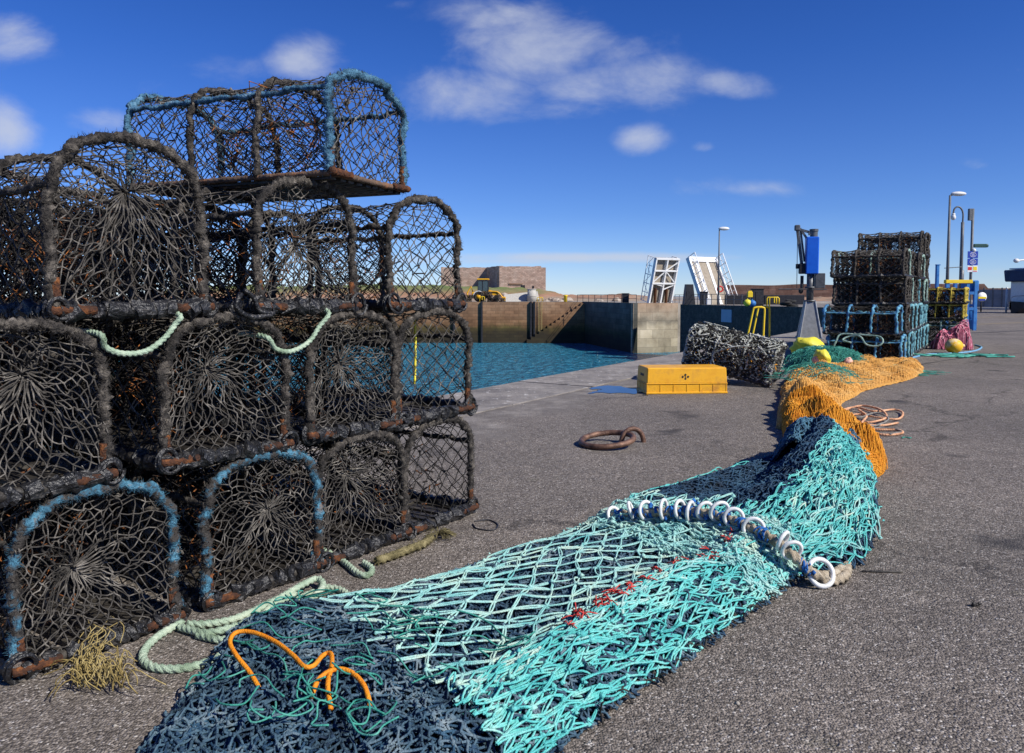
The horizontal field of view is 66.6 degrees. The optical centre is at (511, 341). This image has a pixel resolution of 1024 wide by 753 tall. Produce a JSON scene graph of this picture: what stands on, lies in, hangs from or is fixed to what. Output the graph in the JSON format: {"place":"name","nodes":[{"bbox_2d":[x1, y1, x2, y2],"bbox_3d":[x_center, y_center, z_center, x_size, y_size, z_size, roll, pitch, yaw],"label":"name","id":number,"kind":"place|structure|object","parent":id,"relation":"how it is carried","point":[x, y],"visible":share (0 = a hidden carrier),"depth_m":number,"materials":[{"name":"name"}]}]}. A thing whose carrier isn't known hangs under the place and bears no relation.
{"place":"outdoors","nodes":[
{"label":"outdoors","id":0,"kind":"place"},
{"bbox_2d":[50,343,679,446],"bbox_3d":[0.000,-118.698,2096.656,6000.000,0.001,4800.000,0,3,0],"label":"water","id":1,"kind":"structure","parent":0,"point":[495,364],"depth_m":85.22,"materials":[{"name":"blue liquid"}]},
{"bbox_2d":[631,303,677,352],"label":"bridge pier","id":2,"kind":"structure","parent":1,"relation":"in","point":[657,327],"depth_m":98.12,"materials":[{"name":"concrete"}]},
{"bbox_2d":[164,284,682,300],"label":"hill","id":3,"kind":"structure","parent":0,"point":[544,294],"depth_m":135.50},
{"bbox_2d":[6,296,972,350],"bbox_3d":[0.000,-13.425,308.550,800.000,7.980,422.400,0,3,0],"label":"quay ground","id":4,"kind":"structure","parent":0,"point":[677,297],"depth_m":126.45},
{"bbox_2d":[115,302,582,342],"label":"quay wall","id":5,"kind":"structure","parent":4,"relation":"on","point":[506,322],"depth_m":118.03,"materials":[{"name":"concrete"}]},
{"bbox_2d":[527,303,584,342],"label":"quay stair","id":6,"kind":"object","parent":5,"relation":"attached to","point":[569,327],"visible":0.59,"depth_m":117.12,"materials":[{"name":"stone"}]},
{"bbox_2d":[466,279,505,301],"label":"digger","id":7,"kind":"object","parent":4,"relation":"on","point":[483,285],"visible":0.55,"depth_m":120.03,"materials":[{"name":"yellow metal"}]},
{"bbox_2d":[441,266,545,289],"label":"fort","id":8,"kind":"structure","parent":4,"relation":"on","point":[529,277],"depth_m":149.63,"materials":[{"name":"red stone"}]},
{"bbox_2d":[504,291,538,300],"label":"stone slab","id":9,"kind":"structure","parent":4,"relation":"on","point":[517,297],"depth_m":127.14,"materials":[{"name":"stone"}]},
{"bbox_2d":[583,302,637,352],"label":"quay wall","id":10,"kind":"structure","parent":4,"relation":"on","point":[607,324],"depth_m":105.04,"materials":[{"name":"metal"}]},
{"bbox_2d":[641,255,679,302],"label":"bridge span","id":11,"kind":"object","parent":4,"relation":"on","point":[663,275],"visible":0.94,"depth_m":100.16,"materials":[{"name":"white paint"}]},
{"bbox_2d":[727,284,1010,299],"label":"sea wall","id":12,"kind":"structure","parent":4,"relation":"on","point":[768,289],"depth_m":182.73,"materials":[{"name":"red stone"}]},
{"bbox_2d":[0,302,1023,752],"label":"ground","id":13,"kind":"structure","parent":0,"point":[888,658],"depth_m":3.01,"materials":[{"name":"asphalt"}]},
{"bbox_2d":[0,484,58,564],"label":"lobster creel","id":14,"kind":"object","parent":13,"relation":"on","point":[29,555],"depth_m":3.19,"materials":[{"name":"black fabric"}]},
{"bbox_2d":[0,440,171,555],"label":"lobster creel","id":15,"kind":"object","parent":13,"relation":"on","point":[70,511],"visible":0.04,"depth_m":3.53,"materials":[{"name":"black fabric"}]},
{"bbox_2d":[0,318,142,439],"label":"lobster creel","id":16,"kind":"object","parent":15,"relation":"on","point":[23,334],"visible":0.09,"depth_m":3.39,"materials":[{"name":"black fabric"}]},
{"bbox_2d":[0,185,144,303],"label":"lobster creel","id":17,"kind":"object","parent":16,"relation":"on","point":[80,290],"visible":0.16,"depth_m":3.35,"materials":[{"name":"grey fabric"}]},
{"bbox_2d":[0,459,191,685],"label":"lobster creel","id":18,"kind":"object","parent":13,"relation":"on","point":[142,613],"visible":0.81,"depth_m":2.46,"materials":[{"name":"blue fabric"}]},
{"bbox_2d":[0,313,126,507],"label":"lobster creel","id":19,"kind":"object","parent":18,"relation":"on","point":[26,479],"visible":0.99,"depth_m":2.33,"materials":[{"name":"grey fabric"}]},
{"bbox_2d":[41,616,165,697],"bbox_3d":[-1.212,0.917,2.248,0.264,0.083,0.454,-3,5,-42],"label":"straw twine tuft","id":20,"kind":"object","parent":13,"relation":"on","point":[84,669],"visible":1,"depth_m":2.22,"materials":[{"name":"fabric"}]},
{"bbox_2d":[74,452,262,512],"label":"lobster creel","id":21,"kind":"object","parent":13,"relation":"on","point":[198,482],"visible":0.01,"depth_m":3.98,"materials":[{"name":"black fabric"}]},
{"bbox_2d":[55,318,250,412],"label":"lobster creel","id":22,"kind":"object","parent":21,"relation":"on","point":[149,338],"visible":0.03,"depth_m":3.84,"materials":[{"name":"black fabric"}]},
{"bbox_2d":[43,203,248,301],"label":"lobster creel","id":23,"kind":"object","parent":22,"relation":"on","point":[239,257],"visible":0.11,"depth_m":3.87,"materials":[{"name":"black fabric"}]},
{"bbox_2d":[70,433,330,611],"bbox_3d":[-1.307,0.646,3.205,1.078,0.557,0.581,3,5,37],"label":"lobster creel","id":24,"kind":"object","parent":13,"relation":"on","point":[204,586],"visible":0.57,"depth_m":3.00,"materials":[{"name":"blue fabric"}]},
{"bbox_2d":[23,308,300,474],"bbox_3d":[-1.392,0.139,3.053,1.079,0.556,0.574,3,3,37],"label":"lobster creel","id":25,"kind":"object","parent":24,"relation":"on","point":[161,441],"visible":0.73,"depth_m":2.85,"materials":[{"name":"grey fabric"}]},
{"bbox_2d":[0,128,219,324],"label":"lobster creel","id":26,"kind":"object","parent":25,"relation":"on","point":[57,307],"visible":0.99,"depth_m":2.51,"materials":[{"name":"grey fabric"}]},
{"bbox_2d":[76,311,183,356],"bbox_3d":[-1.216,-0.033,2.486,0.182,0.156,0.279,2,4,35],"label":"green laid rope","id":27,"kind":"object","parent":26,"relation":"hanging from","point":[150,348],"visible":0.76,"depth_m":2.43,"materials":[{"name":"fabric"}]},
{"bbox_2d":[138,548,374,673],"bbox_3d":[-0.803,0.917,2.729,0.447,0.047,1.046,2,4,24],"label":"green laid rope","id":28,"kind":"object","parent":13,"relation":"on","point":[193,627],"visible":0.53,"depth_m":2.54,"materials":[{"name":"fabric"}]},
{"bbox_2d":[184,417,416,568],"bbox_3d":[-1.020,0.622,3.605,1.086,0.549,0.580,3,6,37],"label":"lobster creel","id":29,"kind":"object","parent":13,"relation":"on","point":[383,531],"visible":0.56,"depth_m":3.41,"materials":[{"name":"black fabric"}]},
{"bbox_2d":[158,309,405,445],"bbox_3d":[-1.056,0.114,3.532,1.074,0.553,0.572,2,3,35],"label":"lobster creel","id":30,"kind":"object","parent":29,"relation":"on","point":[318,424],"visible":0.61,"depth_m":3.32,"materials":[{"name":"black fabric"}]},
{"bbox_2d":[100,174,367,315],"bbox_3d":[-1.198,-0.379,3.302,1.076,0.553,0.576,2,3,34],"label":"lobster creel","id":31,"kind":"object","parent":30,"relation":"on","point":[299,305],"visible":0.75,"depth_m":3.10,"materials":[{"name":"black fabric"}]},
{"bbox_2d":[233,288,275,318],"bbox_3d":[-0.919,-0.134,2.782,0.020,0.112,0.170,2,4,35],"label":"rubber strap","id":32,"kind":"object","parent":31,"relation":"attached to","point":[263,314],"visible":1,"depth_m":2.76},
{"bbox_2d":[123,67,410,204],"bbox_3d":[-1.065,-0.880,3.403,1.110,0.480,0.612,1,4,23],"label":"lobster creel","id":33,"kind":"object","parent":31,"relation":"on","point":[348,183],"visible":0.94,"depth_m":3.24,"materials":[{"name":"fabric"}]},
{"bbox_2d":[237,308,330,353],"bbox_3d":[-0.861,-0.049,2.986,0.182,0.185,0.322,3,4,36],"label":"green laid rope","id":34,"kind":"object","parent":31,"relation":"hanging from","point":[270,340],"visible":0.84,"depth_m":2.92,"materials":[{"name":"fabric"}]},
{"bbox_2d":[263,415,479,535],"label":"lobster creel","id":35,"kind":"object","parent":13,"relation":"on","point":[445,509],"visible":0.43,"depth_m":3.87,"materials":[{"name":"black fabric"}]},
{"bbox_2d":[258,306,477,427],"bbox_3d":[-0.750,0.081,3.955,1.080,0.556,0.581,4,6,37],"label":"lobster creel","id":36,"kind":"object","parent":35,"relation":"on","point":[419,408],"visible":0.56,"depth_m":3.79,"materials":[{"name":"black fabric"}]},
{"bbox_2d":[237,193,467,314],"bbox_3d":[-0.798,-0.416,3.860,1.088,0.553,0.579,2,4,34],"label":"lobster creel","id":37,"kind":"object","parent":36,"relation":"on","point":[384,236],"visible":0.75,"depth_m":3.66,"materials":[{"name":"black fabric"}]},
{"bbox_2d":[413,321,416,383],"bbox_3d":[-0.461,0.041,3.702,0.014,0.322,0.020,2,4,33],"label":"hanging rope","id":38,"kind":"object","parent":36,"relation":"hanging from","point":[415,346],"visible":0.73,"depth_m":3.70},
{"bbox_2d":[371,530,438,565],"bbox_3d":[-0.438,0.885,3.312,0.116,0.109,0.424,2,4,32],"label":"olive rope","id":39,"kind":"object","parent":13,"relation":"on","point":[428,539],"visible":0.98,"depth_m":3.27,"materials":[{"name":"fabric"}]},
{"bbox_2d":[425,526,456,539],"bbox_3d":[-0.324,0.856,3.514,0.151,0.041,0.157,0,3,0],"label":"frayed tuft","id":40,"kind":"object","parent":13,"relation":"on","point":[445,532],"visible":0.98,"depth_m":3.50,"materials":[{"name":"beige fabric"}]},
{"bbox_2d":[136,413,884,752],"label":"trawl net","id":41,"kind":"object","parent":13,"relation":"on","point":[546,645],"visible":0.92,"depth_m":2.38,"materials":[{"name":"teal fabric"}]},
{"bbox_2d":[228,629,371,710],"bbox_3d":[-0.586,0.888,2.102,0.604,0.084,0.195,2,4,32],"label":"orange rope","id":42,"kind":"object","parent":41,"relation":"on","point":[327,673],"visible":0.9,"depth_m":2.10,"materials":[{"name":"fabric"}]},
{"bbox_2d":[606,498,852,588],"bbox_3d":[0.847,0.786,3.165,0.999,0.252,0.359,1,4,20],"label":"ringed rope","id":43,"kind":"object","parent":41,"relation":"on","point":[831,576],"visible":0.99,"depth_m":3.08,"materials":[{"name":"white plastic"}]},
{"bbox_2d":[200,326,826,470],"bbox_3d":[11.960,-0.369,27.705,1.030,0.413,69.324,2,4,32],"label":"quay edge coping","id":44,"kind":"object","parent":13,"relation":"on","point":[502,395],"visible":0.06,"depth_m":9.56,"materials":[{"name":"concrete"}]},
{"bbox_2d":[747,306,770,336],"bbox_3d":[6.220,-0.454,19.716,0.446,0.888,0.858,2,4,31],"label":"ladder rail","id":45,"kind":"object","parent":44,"relation":"on","point":[764,312],"visible":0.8,"depth_m":19.47,"materials":[{"name":"metal"}]},
{"bbox_2d":[578,426,645,449],"bbox_3d":[0.743,0.707,5.686,0.515,0.140,0.421,0,3,0],"label":"mooring ring","id":46,"kind":"object","parent":13,"relation":"on","point":[623,434],"visible":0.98,"depth_m":5.76,"materials":[{"name":"metal"}]},
{"bbox_2d":[590,385,647,394],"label":"puddle","id":47,"kind":"object","parent":13,"relation":"on","point":[612,389],"visible":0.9,"depth_m":8.96,"materials":[{"name":"blue liquid"}]},
{"bbox_2d":[636,364,727,393],"bbox_3d":[1.923,0.424,8.859,0.926,0.289,0.446,0,3,-5],"label":"fish box","id":48,"kind":"object","parent":13,"relation":"on","point":[687,379],"visible":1,"depth_m":8.65,"materials":[{"name":"yellow plastic"}]},
{"bbox_2d":[682,284,694,304],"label":"counterweight","id":49,"kind":"object","parent":13,"relation":"on","point":[688,297],"visible":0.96,"depth_m":84.40,"materials":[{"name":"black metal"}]},
{"bbox_2d":[686,252,736,303],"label":"bridge span","id":50,"kind":"object","parent":13,"relation":"on","point":[704,272],"visible":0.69,"depth_m":88.89,"materials":[{"name":"white paint"}]},
{"bbox_2d":[717,227,728,304],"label":"street lamp","id":51,"kind":"object","parent":13,"relation":"on","point":[723,228],"visible":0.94,"depth_m":83.56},
{"bbox_2d":[681,321,787,387],"bbox_3d":[2.762,0.125,9.672,1.146,0.579,0.741,15,15,27],"label":"bundle","id":52,"kind":"object","parent":13,"relation":"on","point":[743,347],"visible":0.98,"depth_m":9.49,"materials":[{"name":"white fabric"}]},
{"bbox_2d":[751,289,763,306],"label":"cabinet","id":53,"kind":"object","parent":13,"relation":"on","point":[758,296],"visible":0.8,"depth_m":71.57,"materials":[{"name":"black metal"}]},
{"bbox_2d":[724,295,804,303],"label":"wall","id":54,"kind":"structure","parent":13,"relation":"on","point":[799,299],"depth_m":83.37,"materials":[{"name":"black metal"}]},
{"bbox_2d":[680,304,855,350],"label":"quay wall","id":55,"kind":"structure","parent":13,"relation":"on","point":[734,325],"depth_m":75.96,"materials":[{"name":"concrete"}]},
{"bbox_2d":[692,294,750,305],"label":"railing","id":56,"kind":"object","parent":55,"relation":"on","point":[718,299],"visible":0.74,"depth_m":79.79,"materials":[{"name":"grey metal"}]},
{"bbox_2d":[721,309,731,321],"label":"notice board","id":57,"kind":"object","parent":55,"relation":"attached to","point":[726,315],"visible":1,"depth_m":77.80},
{"bbox_2d":[778,225,826,339],"bbox_3d":[7.227,-1.482,19.438,1.140,2.826,0.620,1,4,12],"label":"quay crane","id":58,"kind":"object","parent":13,"relation":"on","point":[809,324],"visible":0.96,"depth_m":19.28,"materials":[{"name":"metal"}]},
{"bbox_2d":[776,354,923,476],"bbox_3d":[3.562,0.431,8.608,1.571,0.315,9.193,2,4,29],"label":"orange net","id":59,"kind":"object","parent":13,"relation":"on","point":[822,393],"visible":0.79,"depth_m":7.56,"materials":[{"name":"fabric"}]},
{"bbox_2d":[813,349,830,363],"bbox_3d":[4.269,0.233,10.768,0.247,0.259,0.316,0,3,0],"label":"buoy","id":60,"kind":"object","parent":59,"relation":"on","point":[823,354],"visible":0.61,"depth_m":10.66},
{"bbox_2d":[763,345,951,383],"bbox_3d":[4.103,0.290,10.563,2.546,0.347,4.324,3,5,44],"label":"green net","id":61,"kind":"object","parent":13,"relation":"on","point":[799,358],"visible":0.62,"depth_m":11.06,"materials":[{"name":"fabric"}]},
{"bbox_2d":[789,337,823,352],"bbox_3d":[4.738,0.081,12.472,0.510,0.311,0.436,3,4,38],"label":"yellow tarp","id":62,"kind":"object","parent":61,"relation":"on","point":[800,342],"visible":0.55,"depth_m":12.35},
{"bbox_2d":[826,333,906,358],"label":"lobster creel","id":63,"kind":"object","parent":13,"relation":"on","point":[878,341],"visible":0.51,"depth_m":12.46,"materials":[{"name":"blue fabric"}]},
{"bbox_2d":[822,304,903,336],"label":"lobster creel","id":64,"kind":"object","parent":63,"relation":"on","point":[897,314],"visible":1,"depth_m":12.51,"materials":[{"name":"blue fabric"}]},
{"bbox_2d":[833,333,883,346],"bbox_3d":[5.445,0.072,12.352,0.808,0.402,0.143,2,4,32],"label":"tied rope","id":65,"kind":"object","parent":64,"relation":"attached to","point":[854,334],"visible":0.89,"depth_m":12.34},
{"bbox_2d":[831,334,906,357],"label":"lobster creel","id":66,"kind":"object","parent":13,"relation":"on","point":[868,348],"visible":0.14,"depth_m":12.97,"materials":[{"name":"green fabric"}]},
{"bbox_2d":[832,304,910,333],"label":"lobster creel","id":67,"kind":"object","parent":66,"relation":"on","point":[906,324],"visible":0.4,"depth_m":12.92,"materials":[{"name":"fabric"}]},
{"bbox_2d":[831,276,910,305],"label":"lobster creel","id":68,"kind":"object","parent":67,"relation":"on","point":[880,285],"visible":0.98,"depth_m":12.87,"materials":[{"name":"black fabric"}]},
{"bbox_2d":[830,248,908,277],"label":"lobster creel","id":69,"kind":"object","parent":68,"relation":"on","point":[879,255],"visible":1,"depth_m":12.87,"materials":[{"name":"black fabric"}]},
{"bbox_2d":[844,405,903,435],"bbox_3d":[3.094,0.664,6.777,0.562,0.060,1.473,2,4,27],"label":"rope coil","id":70,"kind":"object","parent":13,"relation":"on","point":[859,407],"visible":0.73,"depth_m":6.79,"materials":[{"name":"fabric"}]},
{"bbox_2d":[856,412,901,434],"bbox_3d":[3.022,0.676,6.492,0.395,0.057,0.912,1,3,10],"label":"rope coil","id":71,"kind":"object","parent":70,"relation":"on","point":[887,420],"visible":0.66,"depth_m":6.45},
{"bbox_2d":[838,331,913,358],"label":"lobster creel","id":72,"kind":"object","parent":13,"relation":"on","point":[909,344],"visible":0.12,"depth_m":13.25,"materials":[{"name":"teal fabric"}]},
{"bbox_2d":[841,303,913,331],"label":"lobster creel","id":73,"kind":"object","parent":72,"relation":"on","point":[911,321],"visible":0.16,"depth_m":13.34,"materials":[{"name":"teal fabric"}]},
{"bbox_2d":[836,277,911,303],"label":"lobster creel","id":74,"kind":"object","parent":73,"relation":"on","point":[864,292],"visible":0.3,"depth_m":13.45,"materials":[{"name":"black fabric"}]},
{"bbox_2d":[835,249,911,278],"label":"lobster creel","id":75,"kind":"object","parent":74,"relation":"on","point":[890,258],"visible":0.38,"depth_m":13.35,"materials":[{"name":"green fabric"}]},
{"bbox_2d":[860,331,914,355],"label":"lobster creel","id":76,"kind":"object","parent":13,"relation":"on","point":[912,346],"visible":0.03,"depth_m":13.85,"materials":[{"name":"teal fabric"}]},
{"bbox_2d":[847,303,917,330],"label":"lobster creel","id":77,"kind":"object","parent":76,"relation":"on","point":[915,317],"visible":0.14,"depth_m":13.77,"materials":[{"name":"teal fabric"}]},
{"bbox_2d":[840,278,913,303],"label":"lobster creel","id":78,"kind":"object","parent":77,"relation":"on","point":[912,289],"visible":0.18,"depth_m":13.81,"materials":[{"name":"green fabric"}]},
{"bbox_2d":[841,251,914,279],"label":"lobster creel","id":79,"kind":"object","parent":78,"relation":"on","point":[912,262],"visible":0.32,"depth_m":13.75,"materials":[{"name":"black fabric"}]},
{"bbox_2d":[920,327,924,349],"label":"lobster creel","id":80,"kind":"object","parent":13,"relation":"on","point":[922,339],"visible":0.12,"depth_m":15.62,"materials":[{"name":"teal fabric"}]},
{"bbox_2d":[863,303,924,326],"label":"lobster creel","id":81,"kind":"object","parent":80,"relation":"on","point":[922,313],"visible":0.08,"depth_m":15.29,"materials":[{"name":"teal fabric"}]},
{"bbox_2d":[896,279,927,303],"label":"lobster creel","id":82,"kind":"object","parent":81,"relation":"on","point":[924,290],"visible":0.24,"depth_m":15.26,"materials":[{"name":"green fabric"}]},
{"bbox_2d":[927,319,964,345],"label":"lobster creel","id":83,"kind":"object","parent":13,"relation":"on","point":[940,325],"visible":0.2,"depth_m":16.56,"materials":[{"name":"black fabric"}]},
{"bbox_2d":[927,303,965,319],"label":"lobster creel","id":84,"kind":"object","parent":83,"relation":"on","point":[949,307],"visible":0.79,"depth_m":16.48,"materials":[{"name":"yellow fabric"}]},
{"bbox_2d":[929,287,967,304],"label":"lobster creel","id":85,"kind":"object","parent":84,"relation":"on","point":[949,291],"visible":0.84,"depth_m":16.43,"materials":[{"name":"yellow fabric"}]},
{"bbox_2d":[927,318,965,342],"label":"lobster creel","id":86,"kind":"object","parent":13,"relation":"on","point":[933,327],"visible":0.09,"depth_m":17.13,"materials":[{"name":"black fabric"}]},
{"bbox_2d":[927,304,966,317],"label":"lobster creel","id":87,"kind":"object","parent":86,"relation":"on","point":[951,311],"visible":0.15,"depth_m":17.11,"materials":[{"name":"yellow fabric"}]},
{"bbox_2d":[928,287,968,303],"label":"lobster creel","id":88,"kind":"object","parent":87,"relation":"on","point":[932,297],"visible":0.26,"depth_m":16.98,"materials":[{"name":"yellow fabric"}]},
{"bbox_2d":[929,319,973,349],"bbox_3d":[8.881,-0.141,15.659,0.837,0.606,0.421,0,3,0],"label":"pink net","id":89,"kind":"object","parent":13,"relation":"on","point":[960,331],"visible":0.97,"depth_m":15.57,"materials":[{"name":"fabric"}]},
{"bbox_2d":[928,280,978,329],"bbox_3d":[13.832,-1.149,24.513,1.096,1.553,1.215,0,3,0],"label":"steel rack","id":90,"kind":"object","parent":13,"relation":"on","point":[973,285],"visible":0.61,"depth_m":23.94,"materials":[{"name":"metal"}]},
{"bbox_2d":[944,206,963,313],"bbox_3d":[18.615,-3.281,32.828,0.857,4.811,0.253,0,3,5],"label":"camera pole","id":91,"kind":"object","parent":13,"relation":"on","point":[960,267],"visible":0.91,"depth_m":32.76,"materials":[{"name":"grey metal"}]},
{"bbox_2d":[943,191,965,313],"bbox_3d":[17.526,-3.333,30.856,0.731,5.152,0.260,0,3,0],"label":"street lamp","id":92,"kind":"object","parent":13,"relation":"on","point":[958,193],"visible":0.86,"depth_m":30.76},
{"bbox_2d":[945,339,964,352],"bbox_3d":[8.268,0.085,14.582,0.310,0.280,0.304,3,5,43],"label":"buoy","id":93,"kind":"object","parent":13,"relation":"on","point":[954,345],"visible":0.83,"depth_m":14.48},
{"bbox_2d":[914,353,1014,357],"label":"rope scraps","id":94,"kind":"object","parent":13,"relation":"on","point":[957,355],"visible":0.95,"depth_m":13.82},
{"bbox_2d":[967,209,988,303],"bbox_3d":[17.811,-2.881,29.846,0.818,4.370,0.170,0,3,0],"label":"sign pole","id":95,"kind":"object","parent":13,"relation":"on","point":[972,254],"visible":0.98,"depth_m":29.78,"materials":[{"name":"grey metal"}]},
{"bbox_2d":[977,288,1010,306],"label":"sheet fence","id":96,"kind":"object","parent":13,"relation":"on","point":[995,297],"visible":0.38,"depth_m":60.88,"materials":[{"name":"grey metal"}]},
{"bbox_2d":[1004,258,1023,312],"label":"fishing boat","id":97,"kind":"object","parent":13,"relation":"on","point":[1014,277],"visible":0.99,"depth_m":45.83,"materials":[{"name":"blue paint"}]},
{"bbox_2d":[0,0,1023,295],"label":"sky","id":98,"kind":"structure","parent":0,"point":[582,141],"materials":[{"name":"blue"}]},
{"bbox_2d":[527,289,535,301],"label":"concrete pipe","id":99,"kind":"object","parent":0,"point":[531,295],"visible":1,"depth_m":125.68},
{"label":"lobster creel","id":100,"kind":"object","parent":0,"visible":0},
{"bbox_2d":[898,280,921,302],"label":"lobster creel","id":101,"kind":"object","parent":100,"relation":"on","point":[920,289],"visible":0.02,"depth_m":15.16,"materials":[{"name":"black fabric"}]},
{"bbox_2d":[862,254,925,279],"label":"lobster creel","id":102,"kind":"object","parent":101,"relation":"on","point":[923,268],"visible":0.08,"depth_m":15.06,"materials":[{"name":"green fabric"}]},
{"bbox_2d":[857,230,924,254],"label":"lobster creel","id":103,"kind":"object","parent":102,"relation":"on","point":[900,237],"visible":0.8,"depth_m":15.07,"materials":[{"name":"black fabric"}]},
{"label":"lobster creel","id":104,"kind":"object","parent":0,"visible":0},
{"bbox_2d":[864,232,929,257],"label":"lobster creel","id":105,"kind":"object","parent":104,"relation":"on","point":[926,243],"visible":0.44,"depth_m":15.50,"materials":[{"name":"black fabric"}]},
{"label":"lobster creel","id":106,"kind":"object","parent":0,"visible":0},
{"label":"lobster creel","id":107,"kind":"object","parent":106,"relation":"on","visible":0},
{"bbox_2d":[848,279,918,304],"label":"lobster creel","id":108,"kind":"object","parent":107,"relation":"on","point":[916,286],"visible":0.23,"depth_m":14.23,"materials":[{"name":"black fabric"}]},
{"bbox_2d":[851,252,921,279],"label":"lobster creel","id":109,"kind":"object","parent":108,"relation":"on","point":[917,260],"visible":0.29,"depth_m":13.86,"materials":[{"name":"black fabric"}]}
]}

